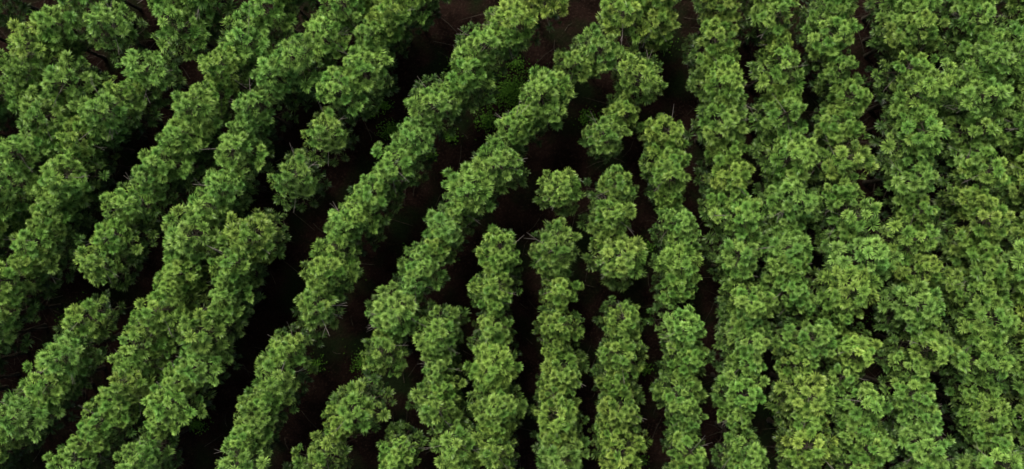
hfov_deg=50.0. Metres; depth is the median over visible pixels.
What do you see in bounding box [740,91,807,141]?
pine tree
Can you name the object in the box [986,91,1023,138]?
pine tree
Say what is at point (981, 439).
pine tree
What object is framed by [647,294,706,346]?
pine tree
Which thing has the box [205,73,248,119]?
pine tree
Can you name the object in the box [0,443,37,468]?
pine tree
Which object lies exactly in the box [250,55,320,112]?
pine tree
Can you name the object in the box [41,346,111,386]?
pine tree
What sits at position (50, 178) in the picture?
pine tree
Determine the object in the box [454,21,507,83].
pine tree
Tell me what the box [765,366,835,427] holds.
pine tree
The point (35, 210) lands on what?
pine tree
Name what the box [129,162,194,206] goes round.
pine tree
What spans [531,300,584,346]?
pine tree
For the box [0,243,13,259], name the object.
pine tree
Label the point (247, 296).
pine tree
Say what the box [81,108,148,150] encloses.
pine tree
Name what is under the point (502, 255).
pine tree
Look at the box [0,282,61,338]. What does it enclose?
pine tree
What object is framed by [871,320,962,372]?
pine tree
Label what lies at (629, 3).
pine tree
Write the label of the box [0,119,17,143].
pine tree
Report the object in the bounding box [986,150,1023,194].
pine tree
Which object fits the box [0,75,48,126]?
pine tree
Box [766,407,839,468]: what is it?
pine tree
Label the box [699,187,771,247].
pine tree
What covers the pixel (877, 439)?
pine tree
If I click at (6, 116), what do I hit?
pine tree
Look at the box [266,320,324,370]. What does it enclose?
pine tree
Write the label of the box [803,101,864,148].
pine tree
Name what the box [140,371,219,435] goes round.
pine tree
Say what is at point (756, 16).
pine tree
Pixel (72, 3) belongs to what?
pine tree
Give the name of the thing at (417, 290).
pine tree
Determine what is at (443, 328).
pine tree
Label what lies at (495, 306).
pine tree
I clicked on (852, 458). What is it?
pine tree
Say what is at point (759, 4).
pine tree
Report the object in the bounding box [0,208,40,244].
pine tree
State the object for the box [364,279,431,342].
pine tree
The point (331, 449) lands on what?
pine tree
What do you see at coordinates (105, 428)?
pine tree
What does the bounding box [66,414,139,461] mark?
pine tree
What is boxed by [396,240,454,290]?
pine tree
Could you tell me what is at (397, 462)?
pine tree
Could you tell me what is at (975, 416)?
pine tree
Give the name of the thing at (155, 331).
pine tree
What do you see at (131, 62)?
pine tree
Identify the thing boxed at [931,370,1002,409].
pine tree
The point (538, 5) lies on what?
pine tree
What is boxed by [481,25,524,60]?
pine tree
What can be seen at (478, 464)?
pine tree
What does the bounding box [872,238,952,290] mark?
pine tree
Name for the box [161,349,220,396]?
pine tree
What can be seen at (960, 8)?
pine tree
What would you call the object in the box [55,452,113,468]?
pine tree
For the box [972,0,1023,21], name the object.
pine tree
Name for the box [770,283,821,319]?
pine tree
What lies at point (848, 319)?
pine tree
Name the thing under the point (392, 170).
pine tree
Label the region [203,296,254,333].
pine tree
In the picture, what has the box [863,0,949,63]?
pine tree
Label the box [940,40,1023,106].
pine tree
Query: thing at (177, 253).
pine tree
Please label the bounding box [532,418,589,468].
pine tree
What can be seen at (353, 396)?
pine tree
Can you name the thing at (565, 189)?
pine tree
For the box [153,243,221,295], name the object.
pine tree
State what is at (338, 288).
pine tree
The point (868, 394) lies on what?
pine tree
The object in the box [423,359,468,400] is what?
pine tree
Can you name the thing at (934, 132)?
pine tree
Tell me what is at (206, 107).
pine tree
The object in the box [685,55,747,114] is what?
pine tree
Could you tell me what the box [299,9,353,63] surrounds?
pine tree
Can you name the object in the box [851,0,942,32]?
pine tree
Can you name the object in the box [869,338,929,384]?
pine tree
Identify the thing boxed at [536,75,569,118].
pine tree
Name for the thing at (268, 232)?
pine tree
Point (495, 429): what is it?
pine tree
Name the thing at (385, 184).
pine tree
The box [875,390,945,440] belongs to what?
pine tree
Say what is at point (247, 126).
pine tree
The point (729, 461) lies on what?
pine tree
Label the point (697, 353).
pine tree
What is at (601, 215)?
pine tree
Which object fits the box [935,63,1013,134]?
pine tree
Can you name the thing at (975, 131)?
pine tree
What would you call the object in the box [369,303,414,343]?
pine tree
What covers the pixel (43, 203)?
pine tree
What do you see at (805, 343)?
pine tree
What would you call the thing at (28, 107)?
pine tree
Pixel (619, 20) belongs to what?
pine tree
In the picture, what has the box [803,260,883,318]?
pine tree
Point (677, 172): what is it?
pine tree
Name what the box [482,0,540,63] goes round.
pine tree
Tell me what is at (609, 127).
pine tree
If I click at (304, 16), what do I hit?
pine tree
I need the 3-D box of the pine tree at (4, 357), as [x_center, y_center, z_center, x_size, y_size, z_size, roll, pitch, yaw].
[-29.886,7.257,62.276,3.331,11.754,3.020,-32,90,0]
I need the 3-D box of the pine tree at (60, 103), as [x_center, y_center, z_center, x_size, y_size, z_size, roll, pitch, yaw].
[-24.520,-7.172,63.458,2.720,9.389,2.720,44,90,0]
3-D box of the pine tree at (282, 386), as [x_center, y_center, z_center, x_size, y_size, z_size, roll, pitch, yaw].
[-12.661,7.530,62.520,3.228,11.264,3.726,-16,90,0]
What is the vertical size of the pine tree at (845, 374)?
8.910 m
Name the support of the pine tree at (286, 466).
on the ground
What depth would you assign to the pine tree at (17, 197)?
60.90 m
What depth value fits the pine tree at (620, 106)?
60.38 m
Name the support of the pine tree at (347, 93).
on the ground
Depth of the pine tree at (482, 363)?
58.94 m
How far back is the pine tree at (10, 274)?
59.91 m
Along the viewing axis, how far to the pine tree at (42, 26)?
60.33 m
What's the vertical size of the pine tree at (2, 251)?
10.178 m
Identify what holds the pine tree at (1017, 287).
on the ground
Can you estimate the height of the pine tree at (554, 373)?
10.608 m
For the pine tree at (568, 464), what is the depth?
60.29 m
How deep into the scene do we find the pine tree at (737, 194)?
60.37 m
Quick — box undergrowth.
[0,9,1004,468]
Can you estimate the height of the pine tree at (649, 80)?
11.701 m
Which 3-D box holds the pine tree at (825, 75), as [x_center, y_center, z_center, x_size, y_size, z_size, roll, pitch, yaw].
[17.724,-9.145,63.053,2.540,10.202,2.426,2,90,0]
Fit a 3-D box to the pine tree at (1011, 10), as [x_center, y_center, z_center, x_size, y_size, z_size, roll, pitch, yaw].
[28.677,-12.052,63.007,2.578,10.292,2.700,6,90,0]
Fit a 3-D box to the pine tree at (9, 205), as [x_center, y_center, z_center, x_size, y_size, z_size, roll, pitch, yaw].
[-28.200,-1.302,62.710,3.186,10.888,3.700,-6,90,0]
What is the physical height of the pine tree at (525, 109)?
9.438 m
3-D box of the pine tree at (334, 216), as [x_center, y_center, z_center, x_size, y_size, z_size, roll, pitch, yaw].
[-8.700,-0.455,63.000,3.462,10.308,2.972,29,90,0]
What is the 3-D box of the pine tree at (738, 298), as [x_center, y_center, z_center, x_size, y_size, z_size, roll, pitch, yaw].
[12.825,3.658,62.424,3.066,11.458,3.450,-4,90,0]
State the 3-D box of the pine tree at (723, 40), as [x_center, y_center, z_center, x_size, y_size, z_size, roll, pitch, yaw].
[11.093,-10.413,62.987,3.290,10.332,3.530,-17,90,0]
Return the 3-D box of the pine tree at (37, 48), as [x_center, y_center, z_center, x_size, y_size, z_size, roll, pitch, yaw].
[-25.766,-10.011,62.523,3.598,11.259,3.621,23,90,0]
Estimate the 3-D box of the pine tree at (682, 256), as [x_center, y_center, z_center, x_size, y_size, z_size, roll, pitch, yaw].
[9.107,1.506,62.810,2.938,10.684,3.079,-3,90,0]
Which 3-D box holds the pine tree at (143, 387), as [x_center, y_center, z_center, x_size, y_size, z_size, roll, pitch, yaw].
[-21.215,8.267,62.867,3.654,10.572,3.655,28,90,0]
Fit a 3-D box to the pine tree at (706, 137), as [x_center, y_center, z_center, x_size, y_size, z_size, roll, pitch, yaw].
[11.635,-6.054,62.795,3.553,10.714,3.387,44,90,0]
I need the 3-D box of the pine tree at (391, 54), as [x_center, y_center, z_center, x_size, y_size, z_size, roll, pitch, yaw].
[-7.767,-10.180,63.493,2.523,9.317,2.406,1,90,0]
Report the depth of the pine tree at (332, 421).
60.80 m
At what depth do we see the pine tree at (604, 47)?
59.49 m
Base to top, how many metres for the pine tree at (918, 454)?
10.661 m
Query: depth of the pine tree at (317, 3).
61.70 m
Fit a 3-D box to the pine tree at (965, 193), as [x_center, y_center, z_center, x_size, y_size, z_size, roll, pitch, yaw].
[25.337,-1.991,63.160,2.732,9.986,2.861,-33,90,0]
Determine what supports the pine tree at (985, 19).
on the ground
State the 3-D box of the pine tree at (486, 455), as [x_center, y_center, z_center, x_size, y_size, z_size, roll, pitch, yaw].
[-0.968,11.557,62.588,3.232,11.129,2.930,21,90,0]
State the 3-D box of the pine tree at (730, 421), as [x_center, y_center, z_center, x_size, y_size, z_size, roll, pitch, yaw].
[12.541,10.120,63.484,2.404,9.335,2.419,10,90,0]
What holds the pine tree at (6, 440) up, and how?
on the ground
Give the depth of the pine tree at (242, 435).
59.51 m
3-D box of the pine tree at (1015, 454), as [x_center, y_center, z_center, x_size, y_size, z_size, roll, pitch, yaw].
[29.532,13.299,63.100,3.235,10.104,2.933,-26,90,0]
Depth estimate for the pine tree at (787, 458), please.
61.92 m
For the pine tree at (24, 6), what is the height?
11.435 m
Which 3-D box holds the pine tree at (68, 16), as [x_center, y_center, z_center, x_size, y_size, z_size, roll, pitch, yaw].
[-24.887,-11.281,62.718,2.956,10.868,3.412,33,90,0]
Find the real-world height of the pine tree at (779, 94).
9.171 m
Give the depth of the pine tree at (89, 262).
60.31 m
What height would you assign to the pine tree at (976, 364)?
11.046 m
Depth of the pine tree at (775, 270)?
59.54 m
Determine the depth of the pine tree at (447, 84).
60.05 m
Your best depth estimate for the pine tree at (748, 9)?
62.35 m
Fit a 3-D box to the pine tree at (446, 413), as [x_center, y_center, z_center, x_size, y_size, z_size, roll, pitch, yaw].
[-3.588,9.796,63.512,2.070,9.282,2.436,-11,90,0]
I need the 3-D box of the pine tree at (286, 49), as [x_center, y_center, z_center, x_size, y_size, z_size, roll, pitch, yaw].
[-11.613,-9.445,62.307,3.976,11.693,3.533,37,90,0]
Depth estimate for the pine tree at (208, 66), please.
58.96 m
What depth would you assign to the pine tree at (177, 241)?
58.85 m
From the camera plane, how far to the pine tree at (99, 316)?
60.96 m
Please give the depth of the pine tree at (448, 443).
59.15 m
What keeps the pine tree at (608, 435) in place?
on the ground
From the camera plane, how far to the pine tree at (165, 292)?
59.68 m
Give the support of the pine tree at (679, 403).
on the ground
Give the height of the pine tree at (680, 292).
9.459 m
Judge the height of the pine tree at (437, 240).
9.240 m
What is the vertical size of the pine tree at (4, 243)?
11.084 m
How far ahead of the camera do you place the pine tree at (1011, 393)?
62.20 m
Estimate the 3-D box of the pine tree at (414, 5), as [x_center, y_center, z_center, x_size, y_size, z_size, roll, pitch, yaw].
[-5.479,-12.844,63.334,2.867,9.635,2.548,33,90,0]
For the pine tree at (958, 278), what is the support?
on the ground
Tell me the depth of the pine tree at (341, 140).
60.52 m
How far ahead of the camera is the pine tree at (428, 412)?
59.09 m
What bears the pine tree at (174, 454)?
on the ground
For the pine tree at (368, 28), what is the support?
on the ground
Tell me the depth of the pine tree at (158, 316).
58.77 m
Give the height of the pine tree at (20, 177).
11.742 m
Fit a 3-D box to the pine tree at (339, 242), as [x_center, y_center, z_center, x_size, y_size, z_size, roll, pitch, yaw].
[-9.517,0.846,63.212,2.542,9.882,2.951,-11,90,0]
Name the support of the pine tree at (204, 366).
on the ground
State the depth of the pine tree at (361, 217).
60.11 m
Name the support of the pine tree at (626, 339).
on the ground
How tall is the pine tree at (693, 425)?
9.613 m
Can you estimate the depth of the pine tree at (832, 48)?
59.55 m
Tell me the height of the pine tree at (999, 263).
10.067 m
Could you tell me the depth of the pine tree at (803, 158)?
59.03 m
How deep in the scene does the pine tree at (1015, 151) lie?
61.62 m
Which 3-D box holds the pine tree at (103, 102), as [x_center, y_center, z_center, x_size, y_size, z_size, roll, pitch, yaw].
[-21.733,-6.750,62.278,3.601,11.750,3.579,38,90,0]
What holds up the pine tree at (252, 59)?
on the ground
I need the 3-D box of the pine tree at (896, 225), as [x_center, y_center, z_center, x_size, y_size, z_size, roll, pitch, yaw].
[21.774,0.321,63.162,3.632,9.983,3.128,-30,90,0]
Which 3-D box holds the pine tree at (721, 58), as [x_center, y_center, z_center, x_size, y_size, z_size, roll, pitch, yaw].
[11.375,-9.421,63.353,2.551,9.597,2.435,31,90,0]
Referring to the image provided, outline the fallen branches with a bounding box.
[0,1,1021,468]
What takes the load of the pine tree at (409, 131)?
on the ground
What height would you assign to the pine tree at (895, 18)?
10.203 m
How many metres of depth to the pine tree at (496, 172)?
59.34 m
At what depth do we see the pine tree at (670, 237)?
60.70 m
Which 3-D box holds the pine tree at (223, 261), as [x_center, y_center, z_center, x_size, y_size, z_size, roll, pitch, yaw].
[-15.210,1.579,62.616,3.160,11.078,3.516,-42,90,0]
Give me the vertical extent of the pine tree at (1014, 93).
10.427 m
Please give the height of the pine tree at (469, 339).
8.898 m
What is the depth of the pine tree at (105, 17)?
59.66 m
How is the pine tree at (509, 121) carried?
on the ground
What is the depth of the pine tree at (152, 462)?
59.44 m
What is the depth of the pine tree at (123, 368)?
60.08 m
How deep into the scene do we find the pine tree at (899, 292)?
59.50 m
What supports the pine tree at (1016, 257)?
on the ground
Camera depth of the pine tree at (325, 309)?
59.02 m
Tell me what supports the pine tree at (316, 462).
on the ground
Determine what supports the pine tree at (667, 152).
on the ground
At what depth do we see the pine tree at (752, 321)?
60.48 m
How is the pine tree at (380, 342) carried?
on the ground
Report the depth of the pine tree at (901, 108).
60.23 m
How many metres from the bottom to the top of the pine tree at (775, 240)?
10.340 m
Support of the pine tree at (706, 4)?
on the ground
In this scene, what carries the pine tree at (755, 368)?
on the ground
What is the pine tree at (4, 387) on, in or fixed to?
on the ground
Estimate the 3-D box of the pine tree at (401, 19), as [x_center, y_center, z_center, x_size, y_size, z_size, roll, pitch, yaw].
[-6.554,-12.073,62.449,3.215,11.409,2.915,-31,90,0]
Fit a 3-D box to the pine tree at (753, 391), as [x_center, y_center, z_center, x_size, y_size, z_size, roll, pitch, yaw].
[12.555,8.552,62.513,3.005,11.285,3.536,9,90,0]
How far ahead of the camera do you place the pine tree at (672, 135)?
59.93 m
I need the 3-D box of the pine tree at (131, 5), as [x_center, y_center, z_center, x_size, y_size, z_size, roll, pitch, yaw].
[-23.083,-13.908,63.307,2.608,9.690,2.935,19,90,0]
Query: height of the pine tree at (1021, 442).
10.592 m
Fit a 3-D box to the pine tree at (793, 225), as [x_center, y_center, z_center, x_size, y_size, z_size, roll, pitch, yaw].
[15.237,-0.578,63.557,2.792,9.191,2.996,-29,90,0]
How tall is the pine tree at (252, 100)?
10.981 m
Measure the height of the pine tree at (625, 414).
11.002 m
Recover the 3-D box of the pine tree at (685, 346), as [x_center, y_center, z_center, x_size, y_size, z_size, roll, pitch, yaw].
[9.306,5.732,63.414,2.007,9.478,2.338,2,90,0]
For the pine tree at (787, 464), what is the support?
on the ground
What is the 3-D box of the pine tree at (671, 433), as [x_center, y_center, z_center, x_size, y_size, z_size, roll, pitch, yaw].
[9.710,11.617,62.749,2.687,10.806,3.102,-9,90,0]
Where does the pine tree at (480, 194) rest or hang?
on the ground
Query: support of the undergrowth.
on the ground
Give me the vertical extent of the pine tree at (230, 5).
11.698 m
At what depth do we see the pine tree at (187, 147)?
59.20 m
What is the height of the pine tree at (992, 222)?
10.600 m
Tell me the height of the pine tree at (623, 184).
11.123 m
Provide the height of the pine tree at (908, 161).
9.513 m
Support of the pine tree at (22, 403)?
on the ground
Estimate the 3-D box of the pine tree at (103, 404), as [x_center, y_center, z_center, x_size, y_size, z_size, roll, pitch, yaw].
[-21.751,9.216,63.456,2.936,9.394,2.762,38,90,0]
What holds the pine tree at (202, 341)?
on the ground
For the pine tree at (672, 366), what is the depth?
60.91 m
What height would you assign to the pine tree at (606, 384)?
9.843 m
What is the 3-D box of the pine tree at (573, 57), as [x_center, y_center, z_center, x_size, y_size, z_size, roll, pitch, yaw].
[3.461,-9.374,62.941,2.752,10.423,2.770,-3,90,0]
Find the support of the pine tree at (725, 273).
on the ground
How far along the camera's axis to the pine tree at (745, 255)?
59.32 m
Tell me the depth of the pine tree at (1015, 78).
60.99 m
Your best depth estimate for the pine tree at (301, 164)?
60.13 m
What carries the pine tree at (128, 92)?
on the ground
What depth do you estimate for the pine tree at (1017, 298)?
60.79 m
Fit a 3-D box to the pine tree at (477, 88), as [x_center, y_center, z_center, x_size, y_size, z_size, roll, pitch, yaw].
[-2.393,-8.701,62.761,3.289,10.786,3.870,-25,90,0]
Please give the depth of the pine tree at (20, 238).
60.03 m
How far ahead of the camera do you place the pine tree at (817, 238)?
62.23 m
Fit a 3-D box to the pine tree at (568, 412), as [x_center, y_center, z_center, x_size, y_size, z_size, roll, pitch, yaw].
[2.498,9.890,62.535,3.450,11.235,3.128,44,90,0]
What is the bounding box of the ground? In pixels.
[0,0,1023,468]
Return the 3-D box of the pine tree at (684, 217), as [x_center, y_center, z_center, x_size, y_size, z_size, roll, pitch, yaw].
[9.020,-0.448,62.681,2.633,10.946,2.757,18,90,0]
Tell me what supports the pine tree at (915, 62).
on the ground
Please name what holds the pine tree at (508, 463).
on the ground
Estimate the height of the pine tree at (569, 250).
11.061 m
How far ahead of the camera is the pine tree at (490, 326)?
60.18 m
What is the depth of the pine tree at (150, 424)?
60.46 m
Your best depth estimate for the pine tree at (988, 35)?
60.22 m
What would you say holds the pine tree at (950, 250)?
on the ground
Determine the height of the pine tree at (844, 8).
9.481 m
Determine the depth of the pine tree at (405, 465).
61.56 m
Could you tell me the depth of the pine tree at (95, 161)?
60.86 m
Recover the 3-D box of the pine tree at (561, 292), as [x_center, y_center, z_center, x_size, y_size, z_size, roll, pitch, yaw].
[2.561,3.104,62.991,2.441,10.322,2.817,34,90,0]
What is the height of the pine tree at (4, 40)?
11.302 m
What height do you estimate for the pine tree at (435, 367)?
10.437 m
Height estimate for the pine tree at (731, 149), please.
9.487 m
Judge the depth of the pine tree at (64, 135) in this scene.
59.45 m
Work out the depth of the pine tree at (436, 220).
60.05 m
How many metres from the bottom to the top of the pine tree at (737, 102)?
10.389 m
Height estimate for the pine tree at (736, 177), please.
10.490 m
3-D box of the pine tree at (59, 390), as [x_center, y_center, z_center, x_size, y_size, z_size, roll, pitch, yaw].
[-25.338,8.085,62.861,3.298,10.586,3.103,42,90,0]
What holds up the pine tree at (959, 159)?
on the ground
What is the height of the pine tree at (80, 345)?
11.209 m
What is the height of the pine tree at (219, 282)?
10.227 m
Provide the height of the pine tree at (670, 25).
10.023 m
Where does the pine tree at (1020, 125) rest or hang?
on the ground
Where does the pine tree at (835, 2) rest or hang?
on the ground
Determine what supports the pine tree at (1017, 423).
on the ground
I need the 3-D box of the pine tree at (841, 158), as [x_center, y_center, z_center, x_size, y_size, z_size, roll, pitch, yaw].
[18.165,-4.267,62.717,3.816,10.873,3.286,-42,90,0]
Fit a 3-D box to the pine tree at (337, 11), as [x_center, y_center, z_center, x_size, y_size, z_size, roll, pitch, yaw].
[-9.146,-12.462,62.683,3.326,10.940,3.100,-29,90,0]
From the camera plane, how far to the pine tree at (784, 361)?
60.65 m
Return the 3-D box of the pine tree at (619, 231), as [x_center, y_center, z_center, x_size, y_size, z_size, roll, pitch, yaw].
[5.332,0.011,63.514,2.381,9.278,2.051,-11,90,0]
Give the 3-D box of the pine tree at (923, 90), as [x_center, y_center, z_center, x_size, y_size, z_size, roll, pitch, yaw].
[22.556,-7.771,62.294,3.738,11.722,3.571,3,90,0]
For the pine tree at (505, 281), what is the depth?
59.61 m
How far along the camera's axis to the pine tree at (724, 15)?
59.77 m
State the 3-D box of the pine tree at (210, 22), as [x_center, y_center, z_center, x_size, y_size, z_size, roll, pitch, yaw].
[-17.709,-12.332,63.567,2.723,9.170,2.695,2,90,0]
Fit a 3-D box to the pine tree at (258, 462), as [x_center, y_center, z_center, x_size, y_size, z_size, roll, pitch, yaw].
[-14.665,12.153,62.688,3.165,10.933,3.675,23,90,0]
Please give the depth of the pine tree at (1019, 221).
61.82 m
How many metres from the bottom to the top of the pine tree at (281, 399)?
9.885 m
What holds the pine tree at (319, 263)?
on the ground
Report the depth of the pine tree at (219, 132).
61.54 m
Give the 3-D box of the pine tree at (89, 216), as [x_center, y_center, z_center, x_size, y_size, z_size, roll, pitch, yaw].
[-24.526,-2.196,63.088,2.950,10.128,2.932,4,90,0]
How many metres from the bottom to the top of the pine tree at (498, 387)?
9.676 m
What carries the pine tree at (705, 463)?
on the ground
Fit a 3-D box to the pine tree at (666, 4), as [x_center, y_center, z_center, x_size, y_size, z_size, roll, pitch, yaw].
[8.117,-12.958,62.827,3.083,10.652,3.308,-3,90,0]
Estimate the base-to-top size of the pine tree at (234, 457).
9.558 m
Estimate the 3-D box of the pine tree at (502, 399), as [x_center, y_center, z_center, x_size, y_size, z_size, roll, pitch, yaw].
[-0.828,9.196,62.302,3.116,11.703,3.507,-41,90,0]
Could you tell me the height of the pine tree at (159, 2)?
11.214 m
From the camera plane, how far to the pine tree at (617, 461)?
59.20 m
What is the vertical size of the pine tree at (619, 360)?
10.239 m
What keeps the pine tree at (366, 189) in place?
on the ground
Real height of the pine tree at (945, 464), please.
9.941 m
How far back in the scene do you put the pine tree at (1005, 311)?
59.26 m
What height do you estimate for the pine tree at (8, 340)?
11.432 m
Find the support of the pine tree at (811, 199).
on the ground
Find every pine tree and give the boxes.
[0,0,29,29]
[0,0,50,26]
[0,28,26,52]
[0,49,68,99]
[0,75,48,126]
[0,88,43,130]
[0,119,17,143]
[0,127,86,177]
[0,164,46,221]
[0,182,40,219]
[0,183,32,241]
[0,208,13,248]
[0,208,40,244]
[0,241,36,257]
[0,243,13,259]
[0,251,78,305]
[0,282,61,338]
[0,315,52,358]
[0,339,29,374]
[0,376,8,390]
[0,380,84,441]
[0,406,66,463]
[0,420,48,463]
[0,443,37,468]
[5,18,101,88]
[7,84,100,149]
[7,214,93,273]
[7,236,80,287]
[11,127,66,168]
[12,381,93,420]
[15,353,106,408]
[26,200,104,246]
[27,4,115,61]
[27,175,109,226]
[29,16,108,68]
[32,146,128,211]
[34,321,126,382]
[39,49,132,117]
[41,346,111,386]
[43,429,129,468]
[44,84,107,121]
[44,168,110,219]
[54,115,134,163]
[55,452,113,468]
[56,0,134,25]
[61,289,134,341]
[62,139,131,180]
[66,79,170,140]
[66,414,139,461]
[74,239,150,292]
[76,397,147,448]
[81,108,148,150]
[82,0,161,63]
[86,0,141,10]
[89,210,164,260]
[94,374,161,424]
[99,173,184,228]
[99,346,174,414]
[102,75,172,118]
[106,333,181,380]
[113,424,191,468]
[115,48,189,109]
[118,319,179,371]
[121,443,182,468]
[126,307,182,355]
[128,284,205,342]
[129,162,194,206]
[137,0,197,34]
[137,143,206,191]
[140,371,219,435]
[143,397,199,440]
[151,2,219,61]
[152,264,213,311]
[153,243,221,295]
[154,123,219,173]
[159,108,227,166]
[160,202,238,263]
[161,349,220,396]
[163,232,223,268]
[165,290,255,356]
[170,81,239,133]
[172,336,242,388]
[173,0,226,40]
[178,0,241,21]
[183,101,231,147]
[185,176,253,231]
[195,157,274,210]
[196,42,265,98]
[200,125,274,183]
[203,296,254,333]
[204,273,264,323]
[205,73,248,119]
[206,231,268,287]
[210,259,266,300]
[214,448,263,468]
[215,207,294,266]
[215,427,283,468]
[218,4,287,75]
[219,38,269,84]
[224,404,289,457]
[225,107,283,150]
[230,79,299,139]
[234,386,292,438]
[241,0,308,49]
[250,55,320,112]
[251,336,317,404]
[251,372,305,422]
[265,31,336,100]
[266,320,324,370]
[267,142,331,211]
[272,55,320,102]
[278,0,312,21]
[281,455,300,468]
[286,0,320,9]
[291,280,348,338]
[291,430,357,468]
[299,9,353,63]
[300,237,363,293]
[301,100,358,166]
[302,454,334,468]
[305,267,349,297]
[315,64,379,126]
[317,227,366,272]
[318,0,373,44]
[321,392,363,442]
[323,202,386,251]
[328,368,395,435]
[337,39,398,105]
[337,189,387,237]
[340,0,375,22]
[346,173,403,227]
[351,19,410,64]
[353,34,395,78]
[360,328,413,377]
[364,0,423,41]
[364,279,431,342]
[367,0,411,56]
[368,166,405,202]
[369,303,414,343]
[371,141,431,192]
[377,420,429,468]
[378,438,416,468]
[389,115,438,166]
[392,267,435,301]
[396,0,439,34]
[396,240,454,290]
[403,73,462,140]
[406,373,467,432]
[413,298,469,360]
[417,0,449,23]
[420,200,474,256]
[420,346,460,385]
[421,228,460,266]
[421,325,463,364]
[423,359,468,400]
[424,399,479,468]
[433,390,464,429]
[438,68,474,115]
[439,440,482,468]
[440,45,499,113]
[440,158,501,215]
[440,193,481,234]
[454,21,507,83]
[463,336,522,393]
[466,262,521,306]
[466,357,517,396]
[466,377,527,426]
[467,323,509,357]
[467,421,522,468]
[471,134,530,194]
[471,304,515,344]
[473,224,523,272]
[474,283,514,316]
[477,392,521,444]
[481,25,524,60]
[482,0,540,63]
[482,441,518,468]
[488,244,522,284]
[494,102,545,152]
[511,97,547,142]
[512,0,568,32]
[517,65,577,131]
[525,383,588,443]
[527,215,581,271]
[530,411,580,451]
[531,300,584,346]
[532,255,570,285]
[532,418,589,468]
[533,166,585,217]
[535,364,576,410]
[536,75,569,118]
[537,329,571,363]
[538,341,589,396]
[539,271,583,310]
[540,448,578,468]
[553,47,598,88]
[568,22,623,82]
[576,188,635,239]
[578,111,632,164]
[581,228,647,291]
[582,164,638,212]
[588,401,629,448]
[589,217,627,250]
[589,354,633,398]
[590,422,652,468]
[591,295,646,338]
[592,380,646,432]
[594,334,648,384]
[596,0,652,60]
[600,0,653,26]
[600,316,642,354]
[602,91,641,135]
[608,49,667,110]
[626,0,680,52]
[636,107,687,158]
[639,136,691,178]
[640,0,681,26]
[640,147,691,201]
[643,178,685,213]
[646,204,701,247]
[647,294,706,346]
[648,237,703,288]
[649,264,698,309]
[649,368,707,426]
[655,351,696,381]
[656,220,699,252]
[659,318,696,357]
[659,412,706,468]
[660,329,714,381]
[663,395,708,437]
[664,444,708,468]
[682,17,740,78]
[682,99,754,154]
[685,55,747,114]
[689,81,755,136]
[690,0,744,42]
[690,41,740,87]
[693,149,755,200]
[694,0,735,19]
[695,134,750,172]
[697,180,749,219]
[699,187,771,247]
[700,219,773,279]
[703,359,769,418]
[705,420,768,468]
[707,251,755,283]
[708,340,766,384]
[708,391,754,430]
[709,295,769,335]
[711,437,766,468]
[712,312,782,369]
[715,276,773,330]
[733,0,799,46]
[735,0,794,19]
[740,0,789,30]
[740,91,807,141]
[743,126,819,187]
[745,42,805,102]
[752,162,810,202]
[753,28,793,72]
[753,124,804,163]
[754,83,802,117]
[754,266,816,312]
[755,244,811,285]
[757,204,806,244]
[757,223,813,272]
[758,173,822,232]
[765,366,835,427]
[766,342,818,376]
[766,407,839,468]
[767,307,837,370]
[769,386,826,439]
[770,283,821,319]
[770,443,821,468]
[775,459,795,468]
[792,0,854,41]
[794,12,862,74]
[795,296,854,334]
[797,0,858,29]
[798,166,859,214]
[801,49,858,91]
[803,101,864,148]
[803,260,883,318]
[805,125,879,186]
[805,180,882,239]
[806,221,861,257]
[809,72,873,128]
[810,348,864,396]
[812,321,883,371]
[814,434,878,468]
[815,215,902,283]
[817,399,875,451]
[822,370,892,427]
[825,412,898,468]
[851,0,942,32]
[857,0,935,54]
[859,103,949,174]
[860,44,938,99]
[862,150,939,207]
[862,363,938,424]
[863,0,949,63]
[866,95,943,142]
[866,211,939,267]
[866,276,944,334]
[867,57,964,119]
[868,144,933,187]
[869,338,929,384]
[870,192,940,238]
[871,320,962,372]
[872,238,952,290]
[872,291,941,335]
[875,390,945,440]
[876,456,936,468]
[878,402,955,468]
[884,436,953,468]
[920,195,1014,255]
[922,0,1002,55]
[925,218,1002,273]
[926,326,1020,382]
[928,23,1009,66]
[928,173,999,224]
[928,244,1013,299]
[928,262,1003,317]
[930,147,1010,207]
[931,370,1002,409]
[932,0,993,31]
[932,60,1005,104]
[933,386,1016,440]
[934,131,992,176]
[935,0,997,15]
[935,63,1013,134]
[935,408,1015,462]
[935,418,1023,468]
[936,314,1005,357]
[937,110,1009,159]
[938,289,1020,345]
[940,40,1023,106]
[945,449,1004,468]
[961,13,1023,77]
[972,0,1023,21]
[974,0,1023,42]
[974,167,1023,213]
[977,198,1023,233]
[977,227,1023,287]
[982,344,1023,399]
[984,102,1023,153]
[984,307,1023,349]
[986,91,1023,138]
[986,130,1023,171]
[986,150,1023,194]
[986,447,1023,468]
[989,277,1023,319]
[989,371,1023,420]
[990,73,1023,114]
[991,252,1023,307]
[991,323,1023,376]
[995,419,1023,468]
[997,220,1023,253]
[997,401,1023,437]
[1003,40,1023,93]
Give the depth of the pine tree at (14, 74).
59.44 m
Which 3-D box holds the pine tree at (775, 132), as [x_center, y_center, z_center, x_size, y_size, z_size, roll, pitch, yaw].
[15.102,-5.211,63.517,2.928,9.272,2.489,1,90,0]
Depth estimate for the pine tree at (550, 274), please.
60.66 m
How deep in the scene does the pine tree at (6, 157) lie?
59.13 m
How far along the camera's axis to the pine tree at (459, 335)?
60.31 m
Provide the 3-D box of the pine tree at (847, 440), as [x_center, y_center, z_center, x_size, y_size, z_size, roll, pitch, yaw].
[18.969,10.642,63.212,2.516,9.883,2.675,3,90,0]
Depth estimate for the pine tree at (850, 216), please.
59.46 m

